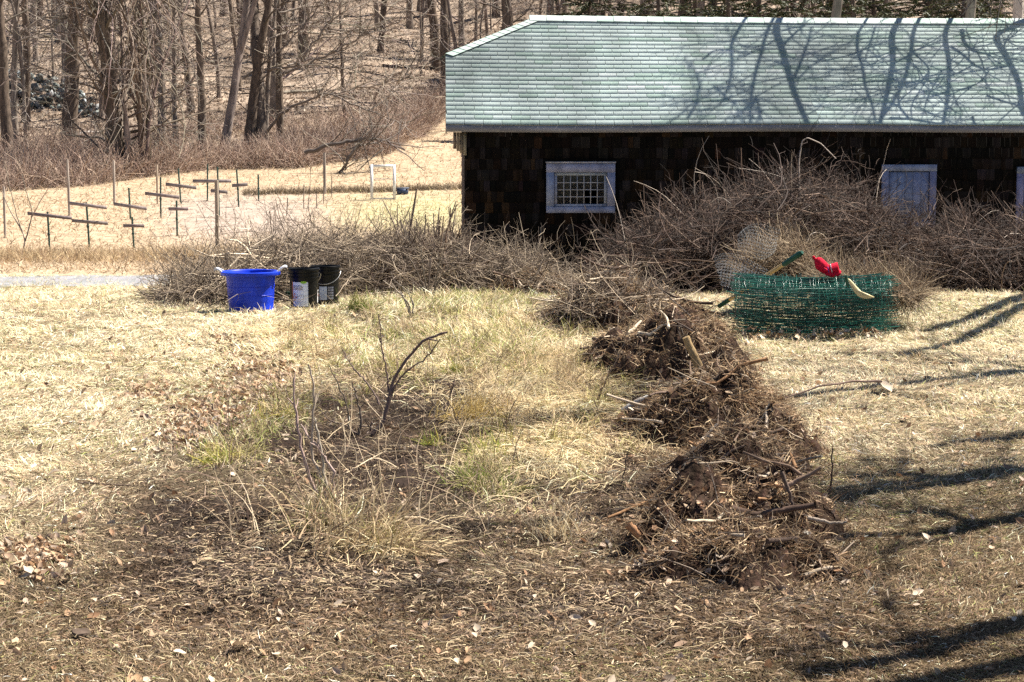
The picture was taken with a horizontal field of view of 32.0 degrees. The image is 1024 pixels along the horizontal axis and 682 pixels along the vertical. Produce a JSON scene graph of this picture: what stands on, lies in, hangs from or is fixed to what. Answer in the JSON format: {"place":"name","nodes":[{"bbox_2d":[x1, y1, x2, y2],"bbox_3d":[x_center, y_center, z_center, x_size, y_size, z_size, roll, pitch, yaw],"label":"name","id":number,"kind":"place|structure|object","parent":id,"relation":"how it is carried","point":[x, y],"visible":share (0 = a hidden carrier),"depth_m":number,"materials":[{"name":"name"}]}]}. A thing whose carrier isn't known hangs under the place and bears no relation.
{"place":"outdoors","nodes":[
{"label":"outdoors","id":0,"kind":"place"},
{"bbox_2d":[0,274,180,286],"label":"gravel driveway","id":1,"kind":"structure","parent":0,"point":[78,279],"depth_m":29.20,"materials":[{"name":"gravel"}]},
{"bbox_2d":[0,0,1023,681],"bbox_3d":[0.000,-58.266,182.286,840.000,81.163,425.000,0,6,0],"label":"ground","id":2,"kind":"structure","parent":0,"point":[190,222],"depth_m":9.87,"materials":[{"name":"plant"}]},
{"bbox_2d":[4,0,39,60],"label":"bare tree","id":3,"kind":"object","parent":2,"relation":"on","point":[36,54],"visible":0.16,"depth_m":98.42,"materials":[{"name":"brown plant"}]},
{"bbox_2d":[2,161,51,254],"bbox_3d":[-10.049,-2.735,37.061,1.052,2.006,0.071,0,6,-1],"label":"bare sapling","id":4,"kind":"object","parent":2,"relation":"on","point":[19,225],"visible":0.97,"depth_m":37.04,"materials":[{"name":"brown plant"}]},
{"bbox_2d":[0,0,55,154],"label":"bare tree","id":5,"kind":"object","parent":2,"relation":"on","point":[5,119],"visible":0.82,"depth_m":63.73,"materials":[{"name":"brown plant"}]},
{"bbox_2d":[3,0,53,129],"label":"bare tree","id":6,"kind":"object","parent":2,"relation":"on","point":[27,112],"visible":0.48,"depth_m":76.16,"materials":[{"name":"brown plant"}]},
{"bbox_2d":[0,0,60,144],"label":"bare tree","id":7,"kind":"object","parent":2,"relation":"on","point":[24,116],"visible":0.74,"depth_m":67.71,"materials":[{"name":"brown plant"}]},
{"bbox_2d":[8,0,66,81],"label":"bare tree","id":8,"kind":"object","parent":2,"relation":"on","point":[52,62],"visible":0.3,"depth_m":89.16,"materials":[{"name":"brown plant"}]},
{"bbox_2d":[4,0,85,146],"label":"bare tree","id":9,"kind":"object","parent":2,"relation":"on","point":[14,114],"visible":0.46,"depth_m":69.19,"materials":[{"name":"brown plant"}]},
{"bbox_2d":[27,212,71,248],"bbox_3d":[-9.794,-2.189,37.885,0.934,1.108,0.068,0,6,0],"label":"garden stake","id":10,"kind":"object","parent":2,"relation":"on","point":[47,215],"visible":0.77,"depth_m":37.80,"materials":[{"name":"wood"}]},
{"bbox_2d":[8,67,98,118],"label":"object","id":11,"kind":"structure","parent":2,"relation":"on","point":[40,98],"depth_m":80.52,"materials":[{"name":"grey"}]},
{"bbox_2d":[60,0,91,146],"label":"bare tree","id":12,"kind":"object","parent":2,"relation":"on","point":[73,108],"visible":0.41,"depth_m":68.22,"materials":[{"name":"brown plant"}]},
{"bbox_2d":[3,0,153,120],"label":"bare tree","id":13,"kind":"object","parent":2,"relation":"on","point":[25,18],"visible":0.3,"depth_m":77.02,"materials":[{"name":"brown plant"}]},
{"bbox_2d":[69,201,107,246],"bbox_3d":[-9.286,-2.452,39.214,0.833,1.225,0.068,0,6,0],"label":"garden stake","id":14,"kind":"object","parent":2,"relation":"on","point":[87,221],"visible":0.82,"depth_m":39.16,"materials":[{"name":"wood"}]},
{"bbox_2d":[59,0,128,87],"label":"bare tree","id":15,"kind":"object","parent":2,"relation":"on","point":[63,22],"visible":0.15,"depth_m":85.29,"materials":[{"name":"brown plant"}]},
{"bbox_2d":[6,0,225,120],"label":"bare tree","id":16,"kind":"object","parent":2,"relation":"on","point":[101,96],"visible":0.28,"depth_m":77.08,"materials":[{"name":"brown plant"}]},
{"bbox_2d":[0,0,252,174],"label":"vine covered snag","id":17,"kind":"object","parent":2,"relation":"on","point":[110,92],"visible":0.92,"depth_m":58.41,"materials":[{"name":"brown plant"}]},
{"bbox_2d":[136,0,169,136],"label":"bare tree","id":18,"kind":"object","parent":2,"relation":"on","point":[142,52],"visible":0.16,"depth_m":69.76,"materials":[{"name":"brown plant"}]},
{"bbox_2d":[85,0,235,118],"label":"bare tree","id":19,"kind":"object","parent":2,"relation":"on","point":[183,72],"visible":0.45,"depth_m":72.86,"materials":[{"name":"brown plant"}]},
{"bbox_2d":[118,0,229,116],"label":"bare tree","id":20,"kind":"object","parent":2,"relation":"on","point":[155,62],"visible":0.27,"depth_m":77.67,"materials":[{"name":"brown plant"}]},
{"bbox_2d":[108,0,242,112],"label":"bare tree","id":21,"kind":"object","parent":2,"relation":"on","point":[189,93],"visible":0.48,"depth_m":79.44,"materials":[{"name":"brown plant"}]},
{"bbox_2d":[134,0,228,138],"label":"bare tree","id":22,"kind":"object","parent":2,"relation":"on","point":[174,115],"visible":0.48,"depth_m":65.79,"materials":[{"name":"brown plant"}]},
{"bbox_2d":[124,0,244,144],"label":"bare tree","id":23,"kind":"object","parent":2,"relation":"on","point":[161,55],"visible":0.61,"depth_m":68.09,"materials":[{"name":"brown plant"}]},
{"bbox_2d":[155,0,237,149],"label":"bare tree","id":24,"kind":"object","parent":2,"relation":"on","point":[202,98],"visible":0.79,"depth_m":64.11,"materials":[{"name":"brown plant"}]},
{"bbox_2d":[214,180,219,249],"bbox_3d":[-6.255,-2.471,37.866,0.077,1.881,0.077,-3,7,-22],"label":"wooden post","id":25,"kind":"object","parent":2,"relation":"on","point":[216,202],"visible":0.54,"depth_m":37.80,"materials":[{"name":"brown wood"}]},
{"bbox_2d":[179,0,261,91],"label":"bare tree","id":26,"kind":"object","parent":2,"relation":"on","point":[233,33],"visible":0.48,"depth_m":86.22,"materials":[{"name":"brown plant"}]},
{"bbox_2d":[0,66,444,191],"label":"undergrowth","id":27,"kind":"object","parent":2,"relation":"on","point":[276,153],"visible":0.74,"depth_m":62.43,"materials":[{"name":"brown plant"}]},
{"bbox_2d":[188,434,256,464],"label":"grass tuft","id":28,"kind":"object","parent":2,"relation":"on","point":[208,460],"visible":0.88,"depth_m":9.53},
{"bbox_2d":[167,0,287,97],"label":"bare tree","id":29,"kind":"object","parent":2,"relation":"on","point":[216,62],"visible":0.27,"depth_m":83.37,"materials":[{"name":"brown plant"}]},
{"bbox_2d":[0,109,461,274],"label":"meadow grass","id":30,"kind":"structure","parent":2,"relation":"on","point":[72,255],"depth_m":45.93,"materials":[{"name":"plant"}]},
{"bbox_2d":[220,0,257,146],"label":"forked tree","id":31,"kind":"object","parent":2,"relation":"on","point":[247,15],"visible":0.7,"depth_m":65.21,"materials":[{"name":"brown plant"}]},
{"bbox_2d":[214,265,286,311],"bbox_3d":[-2.603,-0.528,17.791,0.593,0.463,0.593,6,8,42],"label":"plastic tub","id":32,"kind":"object","parent":2,"relation":"on","point":[257,286],"visible":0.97,"depth_m":17.60,"materials":[{"name":"plastic"}]},
{"bbox_2d":[187,0,338,140],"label":"bare tree","id":33,"kind":"object","parent":2,"relation":"on","point":[268,76],"visible":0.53,"depth_m":67.61,"materials":[{"name":"brown plant"}]},
{"bbox_2d":[238,0,310,148],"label":"bare tree","id":34,"kind":"object","parent":2,"relation":"on","point":[251,119],"visible":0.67,"depth_m":66.77,"materials":[{"name":"brown plant"}]},
{"bbox_2d":[242,0,310,60],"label":"bare tree","id":35,"kind":"object","parent":2,"relation":"on","point":[304,35],"visible":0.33,"depth_m":97.93,"materials":[{"name":"brown plant"}]},
{"bbox_2d":[0,0,561,158],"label":"forest leaf litter","id":36,"kind":"object","parent":2,"relation":"on","point":[295,80],"visible":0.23,"depth_m":94.56,"materials":[{"name":"plant"}]},
{"bbox_2d":[269,0,303,135],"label":"bare tree","id":37,"kind":"object","parent":2,"relation":"on","point":[279,101],"visible":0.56,"depth_m":68.39,"materials":[{"name":"brown plant"}]},
{"bbox_2d":[288,267,320,308],"bbox_3d":[-2.113,-0.541,18.144,0.340,0.406,0.342,0,6,0],"label":"black bucket","id":38,"kind":"object","parent":2,"relation":"on","point":[303,282],"visible":0.95,"depth_m":18.02,"materials":[{"name":"plastic"}]},
{"bbox_2d":[287,364,335,506],"bbox_3d":[-0.938,0.451,8.393,0.220,0.691,0.084,2,6,14],"label":"pruned shrub","id":39,"kind":"object","parent":2,"relation":"on","point":[318,444],"visible":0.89,"depth_m":8.39,"materials":[{"name":"brown plant"}]},
{"bbox_2d":[240,458,390,538],"bbox_3d":[-0.891,0.694,7.992,0.787,0.312,0.865,0,6,0],"label":"grass tuft","id":40,"kind":"object","parent":2,"relation":"on","point":[320,508],"visible":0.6,"depth_m":8.00,"materials":[{"name":"plant"}]},
{"bbox_2d":[122,167,517,315],"bbox_3d":[-2.088,-1.055,20.971,4.291,2.000,8.670,4,8,35],"label":"brush pile","id":41,"kind":"object","parent":2,"relation":"on","point":[209,282],"visible":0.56,"depth_m":20.05,"materials":[{"name":"brown plant"}]},
{"bbox_2d":[310,264,340,305],"bbox_3d":[-1.976,-0.593,18.903,0.338,0.414,0.340,0,6,0],"label":"black bucket","id":42,"kind":"object","parent":2,"relation":"on","point":[328,284],"visible":0.68,"depth_m":18.79,"materials":[{"name":"plastic"}]},
{"bbox_2d":[266,0,393,118],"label":"bare tree","id":43,"kind":"object","parent":2,"relation":"on","point":[342,83],"visible":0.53,"depth_m":76.46,"materials":[{"name":"brown plant"}]},
{"bbox_2d":[263,0,405,125],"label":"bare tree","id":44,"kind":"object","parent":2,"relation":"on","point":[272,102],"visible":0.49,"depth_m":73.35,"materials":[{"name":"brown plant"}]},
{"bbox_2d":[243,0,449,151],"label":"spreading tree","id":45,"kind":"object","parent":2,"relation":"on","point":[262,103],"visible":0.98,"depth_m":66.88,"materials":[{"name":"brown plant"}]},
{"bbox_2d":[331,284,386,311],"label":"grass tuft","id":46,"kind":"object","parent":2,"relation":"on","point":[353,305],"visible":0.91,"depth_m":17.66,"materials":[{"name":"plant"}]},
{"bbox_2d":[237,462,494,577],"bbox_3d":[-0.579,0.699,7.519,1.055,0.362,1.090,0,6,0],"label":"grass tuft","id":47,"kind":"object","parent":2,"relation":"on","point":[422,540],"visible":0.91,"depth_m":7.52,"materials":[{"name":"plant"}]},
{"bbox_2d":[300,90,441,174],"bbox_3d":[-4.715,-6.471,60.615,4.693,4.097,4.711,0,6,0],"label":"fallen limb","id":48,"kind":"object","parent":2,"relation":"on","point":[362,139],"visible":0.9,"depth_m":60.33,"materials":[{"name":"brown plant"}]},
{"bbox_2d":[370,165,395,199],"bbox_3d":[-3.675,-4.476,50.855,0.722,1.096,0.060,-1,6,-7],"label":"white frame","id":49,"kind":"object","parent":2,"relation":"on","point":[382,166],"visible":0.84,"depth_m":50.81,"materials":[{"name":"paint"}]},
{"bbox_2d":[320,314,447,436],"bbox_3d":[-0.739,0.209,10.301,0.739,0.732,0.105,0,6,0],"label":"pruned shrub","id":50,"kind":"object","parent":2,"relation":"on","point":[390,390],"visible":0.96,"depth_m":10.31,"materials":[{"name":"brown plant"}]},
{"bbox_2d":[377,0,406,51],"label":"bare tree","id":51,"kind":"object","parent":2,"relation":"on","point":[383,11],"visible":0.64,"depth_m":102.31,"materials":[{"name":"brown plant"}]},
{"bbox_2d":[391,244,453,297],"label":"pruned shrub","id":52,"kind":"object","parent":2,"relation":"on","point":[435,285],"visible":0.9,"depth_m":19.60,"materials":[{"name":"brown plant"}]},
{"bbox_2d":[346,187,500,294],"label":"cut stems","id":53,"kind":"object","parent":2,"relation":"on","point":[441,235],"visible":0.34,"depth_m":21.57,"materials":[{"name":"brown plant"}]},
{"bbox_2d":[390,0,460,96],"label":"bare tree","id":54,"kind":"object","parent":2,"relation":"on","point":[443,34],"visible":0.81,"depth_m":83.42,"materials":[{"name":"brown plant"}]},
{"bbox_2d":[424,0,440,70],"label":"bare tree","id":55,"kind":"object","parent":2,"relation":"on","point":[433,12],"visible":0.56,"depth_m":97.91,"materials":[{"name":"brown plant"}]},
{"bbox_2d":[412,0,464,45],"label":"bare tree","id":56,"kind":"object","parent":2,"relation":"on","point":[462,30],"visible":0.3,"depth_m":105.04,"materials":[{"name":"brown plant"}]},
{"bbox_2d":[386,0,496,59],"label":"bare tree","id":57,"kind":"object","parent":2,"relation":"on","point":[422,17],"visible":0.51,"depth_m":101.14,"materials":[{"name":"brown plant"}]},
{"bbox_2d":[415,0,470,75],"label":"bare tree","id":58,"kind":"object","parent":2,"relation":"on","point":[420,15],"visible":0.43,"depth_m":95.63,"materials":[{"name":"brown plant"}]},
{"bbox_2d":[407,0,525,64],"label":"bare tree","id":59,"kind":"object","parent":2,"relation":"on","point":[450,19],"visible":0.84,"depth_m":81.81,"materials":[{"name":"brown plant"}]},
{"bbox_2d":[422,452,522,486],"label":"grass tuft","id":60,"kind":"object","parent":2,"relation":"on","point":[466,475],"visible":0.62,"depth_m":8.88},
{"bbox_2d":[429,373,536,423],"bbox_3d":[-0.189,0.330,10.975,0.706,0.276,0.661,0,6,0],"label":"grass tuft","id":61,"kind":"object","parent":2,"relation":"on","point":[470,409],"visible":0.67,"depth_m":10.93,"materials":[{"name":"plant"}]},
{"bbox_2d":[451,416,524,459],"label":"grass tuft","id":62,"kind":"object","parent":2,"relation":"on","point":[482,445],"visible":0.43,"depth_m":9.80,"materials":[{"name":"plant"}]},
{"bbox_2d":[446,0,533,44],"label":"bare tree","id":63,"kind":"object","parent":2,"relation":"on","point":[507,18],"visible":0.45,"depth_m":82.34,"materials":[{"name":"brown plant"}]},
{"bbox_2d":[0,284,1009,681],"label":"long dry grass","id":64,"kind":"structure","parent":2,"relation":"on","point":[592,402],"depth_m":9.71,"materials":[{"name":"plant"}]},
{"bbox_2d":[464,363,545,405],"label":"grass tuft","id":65,"kind":"object","parent":2,"relation":"on","point":[497,390],"visible":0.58,"depth_m":11.53,"materials":[{"name":"plant"}]},
{"bbox_2d":[426,0,583,68],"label":"bare tree","id":66,"kind":"object","parent":2,"relation":"on","point":[497,7],"visible":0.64,"depth_m":85.08,"materials":[{"name":"brown plant"}]},
{"bbox_2d":[0,302,1020,681],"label":"bed debris","id":67,"kind":"object","parent":2,"relation":"on","point":[436,570],"visible":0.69,"depth_m":6.84,"materials":[{"name":"brown plant"}]},
{"bbox_2d":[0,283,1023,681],"bbox_3d":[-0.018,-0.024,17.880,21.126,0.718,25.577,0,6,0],"label":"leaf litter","id":68,"kind":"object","parent":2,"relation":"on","point":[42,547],"visible":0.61,"depth_m":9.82,"materials":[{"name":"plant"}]},
{"bbox_2d":[468,258,580,294],"bbox_3d":[0.310,-0.693,22.091,1.720,0.696,1.536,0,6,0],"label":"sod heap","id":69,"kind":"object","parent":2,"relation":"on","point":[507,283],"visible":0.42,"depth_m":21.83,"materials":[{"name":"plant"}]},
{"bbox_2d":[465,211,593,293],"bbox_3d":[0.058,-0.935,22.813,2.173,1.436,3.910,-4,7,-31],"label":"brush pile","id":70,"kind":"object","parent":2,"relation":"on","point":[534,260],"visible":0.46,"depth_m":22.27,"materials":[{"name":"brown plant"}]},
{"bbox_2d":[499,489,597,545],"bbox_3d":[0.146,0.748,7.741,0.490,0.234,0.608,3,7,22],"label":"grass tuft","id":71,"kind":"object","parent":2,"relation":"on","point":[552,533],"visible":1,"depth_m":7.78,"materials":[{"name":"plant"}]},
{"bbox_2d":[535,343,592,381],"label":"grass tuft","id":72,"kind":"object","parent":2,"relation":"on","point":[564,367],"visible":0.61,"depth_m":12.71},
{"bbox_2d":[553,0,638,15],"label":"evergreen tree","id":73,"kind":"object","parent":2,"relation":"on","point":[586,6],"visible":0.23,"depth_m":72.48,"materials":[{"name":"green plant"}]},
{"bbox_2d":[512,255,688,333],"bbox_3d":[0.916,-0.415,16.651,2.031,0.810,2.349,0,6,0],"label":"sod heap","id":74,"kind":"object","parent":2,"relation":"on","point":[614,319],"visible":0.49,"depth_m":16.18,"materials":[{"name":"plant"}]},
{"bbox_2d":[500,230,725,338],"bbox_3d":[1.040,-0.402,16.462,2.393,1.236,2.318,-3,7,-24],"label":"loose brush","id":75,"kind":"object","parent":74,"relation":"on","point":[583,295],"visible":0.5,"depth_m":15.97,"materials":[{"name":"brown plant"}]},
{"bbox_2d":[615,0,692,16],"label":"evergreen tree","id":76,"kind":"object","parent":2,"relation":"on","point":[658,11],"visible":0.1,"depth_m":65.56,"materials":[{"name":"green plant"}]},
{"bbox_2d":[563,282,777,383],"bbox_3d":[1.192,-0.098,13.759,1.837,0.826,3.682,0,6,0],"label":"sod heap","id":77,"kind":"object","parent":2,"relation":"on","point":[655,346],"visible":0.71,"depth_m":12.87,"materials":[{"name":"plant"}]},
{"bbox_2d":[683,335,702,367],"bbox_3d":[1.214,0.091,11.905,0.158,0.258,0.064,0,6,0],"label":"loose stick","id":78,"kind":"object","parent":77,"relation":"on","point":[692,352],"visible":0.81,"depth_m":11.88,"materials":[{"name":"wood"}]},
{"bbox_2d":[559,136,785,294],"bbox_3d":[2.352,-1.480,24.561,3.946,2.672,7.257,2,6,16],"label":"bramble shrub","id":79,"kind":"object","parent":2,"relation":"on","point":[678,231],"visible":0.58,"depth_m":23.05,"materials":[{"name":"brown plant"}]},
{"bbox_2d":[583,343,847,462],"bbox_3d":[1.164,0.340,10.589,1.511,0.664,2.583,0,6,0],"label":"sod heap","id":80,"kind":"object","parent":2,"relation":"on","point":[695,399],"visible":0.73,"depth_m":10.09,"materials":[{"name":"plant"}]},
{"bbox_2d":[784,380,881,398],"bbox_3d":[2.030,0.307,11.294,0.824,0.093,0.056,-4,7,-30],"label":"loose stick","id":81,"kind":"object","parent":80,"relation":"on","point":[865,381],"visible":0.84,"depth_m":11.32,"materials":[{"name":"wood"}]},
{"bbox_2d":[661,0,779,16],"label":"evergreen tree","id":82,"kind":"object","parent":2,"relation":"on","point":[712,3],"visible":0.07,"depth_m":82.69,"materials":[{"name":"green plant"}]},
{"bbox_2d":[677,0,776,17],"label":"evergreen tree","id":83,"kind":"object","parent":2,"relation":"on","point":[718,12],"visible":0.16,"depth_m":63.33,"materials":[{"name":"green plant"}]},
{"bbox_2d":[440,15,1023,281],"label":"shingled barn","id":84,"kind":"structure","parent":2,"relation":"on","point":[549,119],"depth_m":29.68,"materials":[{"name":"brown wood"}]},
{"bbox_2d":[546,162,615,212],"bbox_3d":[1.131,-2.536,29.436,1.153,0.841,0.130,0,6,-2],"label":"window","id":85,"kind":"structure","parent":84,"relation":"in","point":[553,169],"depth_m":29.41,"materials":[{"name":"paint"}]},
{"bbox_2d":[588,408,887,596],"bbox_3d":[0.987,0.635,8.267,1.570,0.600,3.218,0,6,0],"label":"sod heap","id":86,"kind":"object","parent":2,"relation":"on","point":[692,529],"visible":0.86,"depth_m":7.60,"materials":[{"name":"plant"}]},
{"bbox_2d":[730,502,814,518],"bbox_3d":[1.093,0.713,7.495,0.357,0.076,0.042,0,6,0],"label":"loose stick","id":87,"kind":"object","parent":86,"relation":"on","point":[787,509],"visible":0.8,"depth_m":7.48,"materials":[{"name":"wood"}]},
{"bbox_2d":[706,251,803,317],"bbox_3d":[2.276,-0.513,16.432,0.277,0.696,1.178,-6,8,-43],"label":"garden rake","id":88,"kind":"object","parent":2,"relation":"on","point":[792,258],"visible":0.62,"depth_m":16.17,"materials":[{"name":"brown wood"}]},
{"bbox_2d":[706,0,830,17],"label":"evergreen tree","id":89,"kind":"object","parent":2,"relation":"on","point":[758,6],"visible":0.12,"depth_m":70.62,"materials":[{"name":"green plant"}]},
{"bbox_2d":[707,202,854,308],"bbox_3d":[2.646,-0.735,17.325,1.491,1.231,1.722,2,6,16],"label":"straw bundle","id":90,"kind":"object","parent":2,"relation":"on","point":[783,251],"visible":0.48,"depth_m":17.09,"materials":[{"name":"brown plant"}]},
{"bbox_2d":[664,106,955,292],"bbox_3d":[4.210,-1.670,24.718,5.106,3.072,7.769,0,6,0],"label":"bramble shrub","id":91,"kind":"object","parent":2,"relation":"on","point":[833,208],"visible":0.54,"depth_m":23.39,"materials":[{"name":"brown plant"}]},
{"bbox_2d":[725,272,900,332],"bbox_3d":[2.604,-0.337,15.538,1.497,0.527,0.631,0,6,4],"label":"wire fence roll","id":92,"kind":"object","parent":2,"relation":"on","point":[789,287],"visible":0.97,"depth_m":15.36,"materials":[{"name":"metal"}]},
{"bbox_2d":[714,253,771,306],"bbox_3d":[2.090,-0.537,16.056,0.510,0.484,0.561,0,6,0],"label":"wire netting","id":93,"kind":"object","parent":92,"relation":"attached to","point":[737,272],"visible":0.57,"depth_m":16.13,"materials":[{"name":"grey metal"}]},
{"bbox_2d":[736,223,779,258],"bbox_3d":[2.245,-0.918,16.468,0.290,0.325,0.572,4,7,32],"label":"wire netting","id":94,"kind":"object","parent":93,"relation":"on","point":[741,232],"visible":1,"depth_m":16.45,"materials":[{"name":"grey metal"}]},
{"bbox_2d":[812,256,840,276],"bbox_3d":[2.724,-0.646,15.462,0.254,0.184,0.110,1,6,12],"label":"work glove","id":95,"kind":"object","parent":92,"relation":"on","point":[825,267],"visible":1,"depth_m":15.43,"materials":[{"name":"fabric"}]},
{"bbox_2d":[741,324,886,340],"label":"caught leaves","id":96,"kind":"object","parent":2,"relation":"on","point":[831,332],"visible":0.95,"depth_m":15.30,"materials":[{"name":"brown plant"}]},
{"bbox_2d":[769,0,885,17],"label":"evergreen tree","id":97,"kind":"object","parent":2,"relation":"on","point":[819,2],"visible":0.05,"depth_m":77.38,"materials":[{"name":"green plant"}]},
{"bbox_2d":[803,0,888,17],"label":"evergreen tree","id":98,"kind":"object","parent":2,"relation":"on","point":[854,12],"visible":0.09,"depth_m":61.50,"materials":[{"name":"green plant"}]},
{"bbox_2d":[820,0,918,17],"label":"evergreen tree","id":99,"kind":"object","parent":2,"relation":"on","point":[879,6],"visible":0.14,"depth_m":69.44,"materials":[{"name":"green plant"}]},
{"bbox_2d":[785,234,962,334],"bbox_3d":[3.240,-0.473,16.206,1.619,1.047,1.850,0,6,0],"label":"straw bundle","id":100,"kind":"object","parent":2,"relation":"on","point":[909,294],"visible":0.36,"depth_m":16.02,"materials":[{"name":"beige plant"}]},
{"bbox_2d":[858,0,1000,17],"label":"evergreen tree","id":101,"kind":"object","parent":2,"relation":"on","point":[919,11],"visible":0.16,"depth_m":82.50,"materials":[{"name":"green plant"}]},
{"bbox_2d":[844,172,1023,293],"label":"bramble shrub","id":102,"kind":"object","parent":2,"relation":"on","point":[988,259],"visible":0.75,"depth_m":23.75,"materials":[{"name":"brown plant"}]},
{"bbox_2d":[921,0,1012,17],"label":"evergreen tree","id":103,"kind":"object","parent":2,"relation":"on","point":[980,13],"visible":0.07,"depth_m":65.21,"materials":[{"name":"green plant"}]},
{"bbox_2d":[931,0,1023,17],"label":"evergreen tree","id":104,"kind":"object","parent":2,"relation":"on","point":[1001,15],"visible":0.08,"depth_m":72.56,"materials":[{"name":"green plant"}]},
{"bbox_2d":[941,0,1022,40],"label":"overhanging tree","id":105,"kind":"object","parent":2,"relation":"on","point":[968,5],"visible":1,"depth_m":30.78,"materials":[{"name":"brown plant"}]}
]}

